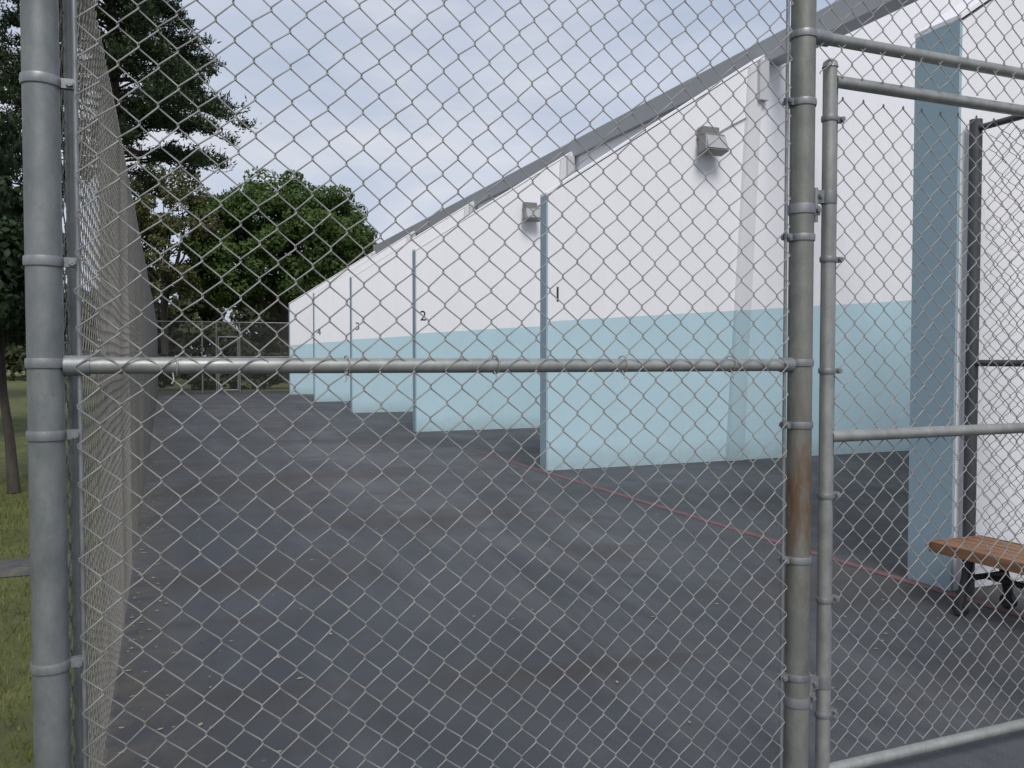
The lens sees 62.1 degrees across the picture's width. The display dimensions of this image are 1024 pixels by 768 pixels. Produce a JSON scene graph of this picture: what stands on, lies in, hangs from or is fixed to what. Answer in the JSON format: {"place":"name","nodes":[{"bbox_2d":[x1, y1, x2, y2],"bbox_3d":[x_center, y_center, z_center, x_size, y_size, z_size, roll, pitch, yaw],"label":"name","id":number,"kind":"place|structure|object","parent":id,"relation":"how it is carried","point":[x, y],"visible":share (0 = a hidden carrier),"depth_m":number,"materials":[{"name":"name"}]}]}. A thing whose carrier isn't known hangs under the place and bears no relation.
{"place":"outdoors","nodes":[
{"label":"outdoors","id":0,"kind":"place"},
{"bbox_2d":[0,552,104,576],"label":"asphalt path","id":1,"kind":"structure","parent":0,"point":[14,567],"depth_m":6.52,"materials":[{"name":"grey asphalt"}]},
{"bbox_2d":[0,369,288,767],"bbox_3d":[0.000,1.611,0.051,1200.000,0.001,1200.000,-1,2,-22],"label":"grass ground","id":2,"kind":"structure","parent":0,"point":[17,392],"depth_m":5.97,"materials":[{"name":"green plant"}]},
{"bbox_2d":[0,106,21,216],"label":"broadleaf tree","id":3,"kind":"object","parent":2,"relation":"on","point":[5,140],"visible":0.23,"depth_m":16.11,"materials":[{"name":"green plant"}]},
{"bbox_2d":[0,176,85,493],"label":"broadleaf tree","id":4,"kind":"object","parent":2,"relation":"on","point":[12,299],"visible":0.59,"depth_m":9.74,"materials":[{"name":"green plant"}]},
{"bbox_2d":[0,10,86,217],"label":"pine tree","id":5,"kind":"object","parent":2,"relation":"on","point":[19,182],"visible":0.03,"depth_m":30.66,"materials":[{"name":"green plant"}]},
{"bbox_2d":[0,0,260,397],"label":"pine tree","id":6,"kind":"object","parent":2,"relation":"on","point":[157,85],"visible":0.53,"depth_m":29.25,"materials":[{"name":"green plant"}]},
{"bbox_2d":[5,268,279,380],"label":"background trees","id":7,"kind":"object","parent":2,"relation":"on","point":[202,309],"visible":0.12,"depth_m":62.65,"materials":[{"name":"green plant"}]},
{"bbox_2d":[127,158,224,384],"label":"olive green tree","id":8,"kind":"object","parent":2,"relation":"on","point":[155,235],"visible":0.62,"depth_m":47.02,"materials":[{"name":"green plant"}]},
{"bbox_2d":[158,340,288,389],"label":"hedge","id":9,"kind":"object","parent":2,"relation":"on","point":[197,383],"visible":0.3,"depth_m":42.01,"materials":[{"name":"green plant"}]},
{"bbox_2d":[177,166,377,382],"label":"ficus tree","id":10,"kind":"object","parent":2,"relation":"on","point":[240,242],"visible":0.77,"depth_m":49.11,"materials":[{"name":"green plant"}]},
{"bbox_2d":[0,0,837,355],"label":"sky","id":11,"kind":"structure","parent":0,"point":[253,79],"materials":[{"name":"white"}]},
{"bbox_2d":[88,391,1023,767],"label":"asphalt court","id":12,"kind":"object","parent":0,"point":[1004,751],"depth_m":5.33,"materials":[{"name":"grey asphalt"}]},
{"bbox_2d":[59,0,157,767],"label":"chain link fence","id":13,"kind":"object","parent":12,"relation":"on","point":[141,331],"visible":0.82,"depth_m":3.55,"materials":[{"name":"metal"}]},
{"bbox_2d":[157,321,288,392],"bbox_3d":[-11.224,-1.243,39.127,9.503,3.200,0.110,-1,2,-22],"label":"chain link fence","id":14,"kind":"object","parent":12,"relation":"on","point":[238,377],"visible":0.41,"depth_m":38.35,"materials":[{"name":"metal"}]},
{"bbox_2d":[289,304,290,394],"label":"wall end","id":15,"kind":"structure","parent":12,"relation":"on","point":[289,345],"depth_m":36.17,"materials":[{"name":"teal paint"}]},
{"bbox_2d":[313,293,314,399],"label":"wall end","id":16,"kind":"structure","parent":12,"relation":"on","point":[314,343],"depth_m":30.30,"materials":[{"name":"teal paint"}]},
{"bbox_2d":[290,252,374,394],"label":"dividing wall","id":17,"kind":"structure","parent":12,"relation":"on","point":[300,334],"depth_m":36.39,"materials":[{"name":"paint"}]},
{"bbox_2d":[288,251,373,303],"bbox_3d":[-7.796,-4.647,36.877,3.700,2.423,0.224,-1,2,-22],"label":"wall coping","id":18,"kind":"object","parent":17,"relation":"attached to","point":[331,277],"depth_m":36.78,"materials":[{"name":"white paint"}]},
{"bbox_2d":[350,278,352,412],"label":"wall end","id":19,"kind":"structure","parent":12,"relation":"on","point":[351,393],"depth_m":24.30,"materials":[{"name":"teal paint"}]},
{"bbox_2d":[314,232,416,401],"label":"dividing wall","id":20,"kind":"structure","parent":12,"relation":"on","point":[329,302],"depth_m":30.54,"materials":[{"name":"paint"}]},
{"bbox_2d":[313,231,413,292],"bbox_3d":[-5.370,-4.459,30.957,3.700,2.423,0.224,-1,2,-22],"label":"wall coping","id":21,"kind":"object","parent":20,"relation":"attached to","point":[365,260],"depth_m":30.89,"materials":[{"name":"white paint"}]},
{"bbox_2d":[352,202,475,412],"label":"dividing wall","id":22,"kind":"structure","parent":12,"relation":"on","point":[380,320],"depth_m":24.62,"materials":[{"name":"paint"}]},
{"bbox_2d":[350,201,473,277],"bbox_3d":[-2.907,-4.268,24.945,3.700,2.423,0.224,-1,2,-22],"label":"wall coping","id":23,"kind":"object","parent":22,"relation":"attached to","point":[413,238],"depth_m":24.85,"materials":[{"name":"white paint"}]},
{"bbox_2d":[463,203,472,220],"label":"buttress","id":24,"kind":"structure","parent":22,"relation":"attached to","point":[466,210],"depth_m":25.39,"materials":[{"name":"paint"}]},
{"bbox_2d":[468,204,474,216],"bbox_3d":[-1.264,-5.065,25.593,0.170,0.600,0.440,-1,2,-22],"label":"beam bracket","id":25,"kind":"object","parent":22,"relation":"attached to","point":[470,208],"visible":0.29,"depth_m":25.38,"materials":[{"name":"white metal"}]},
{"bbox_2d":[412,250,416,431],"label":"wall end","id":26,"kind":"structure","parent":12,"relation":"on","point":[414,342],"depth_m":18.16,"materials":[{"name":"teal paint"}]},
{"bbox_2d":[19,0,816,767],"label":"chain link fence","id":27,"kind":"object","parent":12,"relation":"on","point":[49,364],"visible":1,"depth_m":2.41,"materials":[{"name":"metal"}]},
{"bbox_2d":[783,58,1023,767],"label":"chain link gate","id":28,"kind":"structure","parent":27,"relation":"attached to","point":[825,198],"depth_m":3.19,"materials":[{"name":"metal"}]},
{"bbox_2d":[790,0,1023,102],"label":"chain link fence","id":29,"kind":"object","parent":27,"relation":"attached to","point":[826,38],"visible":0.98,"depth_m":3.16,"materials":[{"name":"metal"}]},
{"bbox_2d":[416,153,572,431],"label":"dividing wall","id":30,"kind":"structure","parent":12,"relation":"on","point":[460,305],"depth_m":18.68,"materials":[{"name":"paint"}]},
{"bbox_2d":[412,151,571,250],"bbox_3d":[-0.387,-4.072,18.794,3.700,2.423,0.224,-1,2,-22],"label":"wall coping","id":31,"kind":"object","parent":30,"relation":"attached to","point":[491,201],"depth_m":18.69,"materials":[{"name":"white paint"}]},
{"bbox_2d":[522,202,539,221],"bbox_3d":[0.772,-4.002,18.983,1.161,0.780,0.334,-1,2,-22],"label":"floodlight","id":32,"kind":"object","parent":30,"relation":"attached to","point":[527,212],"visible":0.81,"depth_m":18.75,"materials":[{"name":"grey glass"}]},
{"bbox_2d":[559,155,570,185],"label":"buttress","id":33,"kind":"structure","parent":30,"relation":"attached to","point":[562,172],"depth_m":19.24,"materials":[{"name":"paint"}]},
{"bbox_2d":[564,155,574,181],"bbox_3d":[1.256,-4.870,19.442,0.170,0.600,0.440,-1,2,-22],"label":"beam bracket","id":34,"kind":"object","parent":30,"relation":"attached to","point":[570,167],"visible":0.43,"depth_m":19.24,"materials":[{"name":"white metal"}]},
{"bbox_2d":[380,107,683,252],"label":"front wall","id":35,"kind":"structure","parent":12,"relation":"on","point":[599,151],"depth_m":18.27,"materials":[{"name":"paint"}]},
{"bbox_2d":[373,0,917,253],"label":"roof beam","id":36,"kind":"structure","parent":35,"relation":"on","point":[645,113],"depth_m":15.48,"materials":[{"name":"grey metal"}]},
{"bbox_2d":[540,195,547,470],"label":"wall end","id":37,"kind":"structure","parent":12,"relation":"on","point":[543,333],"depth_m":11.97,"materials":[{"name":"teal paint"}]},
{"bbox_2d":[118,415,1022,752],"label":"fallen leaves","id":38,"kind":"object","parent":12,"relation":"on","point":[330,633],"visible":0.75,"depth_m":5.20,"materials":[{"name":"brown plant"}]},
{"bbox_2d":[442,441,1023,617],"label":"court boundary line","id":39,"kind":"object","parent":12,"relation":"on","point":[1002,609],"visible":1,"depth_m":7.40,"materials":[{"name":"red paint"}]},
{"bbox_2d":[548,0,962,470],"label":"dividing wall","id":40,"kind":"structure","parent":12,"relation":"on","point":[590,292],"depth_m":12.96,"materials":[{"name":"paint"}]},
{"bbox_2d":[540,55,763,196],"bbox_3d":[2.152,-3.876,12.597,3.700,2.423,0.224,-1,2,-22],"label":"wall coping","id":41,"kind":"object","parent":40,"relation":"attached to","point":[647,128],"depth_m":12.47,"materials":[{"name":"white paint"}]},
{"bbox_2d":[697,117,746,155],"bbox_3d":[3.311,-3.805,12.786,1.161,0.780,0.334,-1,2,-22],"label":"floodlight","id":42,"kind":"object","parent":40,"relation":"attached to","point":[707,135],"visible":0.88,"depth_m":12.56,"materials":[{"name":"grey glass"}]},
{"bbox_2d":[725,59,763,460],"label":"buttress","id":43,"kind":"structure","parent":40,"relation":"attached to","point":[741,320],"depth_m":13.09,"materials":[{"name":"paint"}]},
{"bbox_2d":[751,59,768,101],"bbox_3d":[3.795,-4.673,13.245,0.170,0.600,0.440,-1,2,-22],"label":"beam bracket","id":44,"kind":"object","parent":40,"relation":"attached to","point":[763,95],"visible":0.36,"depth_m":13.04,"materials":[{"name":"white metal"}]},
{"bbox_2d":[907,19,962,590],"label":"wall end","id":45,"kind":"structure","parent":12,"relation":"on","point":[931,308],"depth_m":5.90,"materials":[{"name":"teal paint"}]},
{"bbox_2d":[929,535,1023,615],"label":"wooden bench","id":46,"kind":"object","parent":12,"relation":"on","point":[980,551],"visible":0.86,"depth_m":5.25,"materials":[{"name":"orange wood"}]},
{"bbox_2d":[935,0,1023,590],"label":"dividing wall","id":47,"kind":"structure","parent":12,"relation":"on","point":[995,36],"depth_m":5.89,"materials":[{"name":"white paint"}]},
{"bbox_2d":[914,0,986,37],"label":"wall coping","id":48,"kind":"object","parent":47,"relation":"attached to","point":[950,16],"depth_m":5.88,"materials":[{"name":"white paint"}]},
{"bbox_2d":[962,115,1023,595],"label":"chain link fence","id":49,"kind":"object","parent":12,"relation":"on","point":[976,128],"visible":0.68,"depth_m":5.66,"materials":[{"name":"metal"}]}
]}

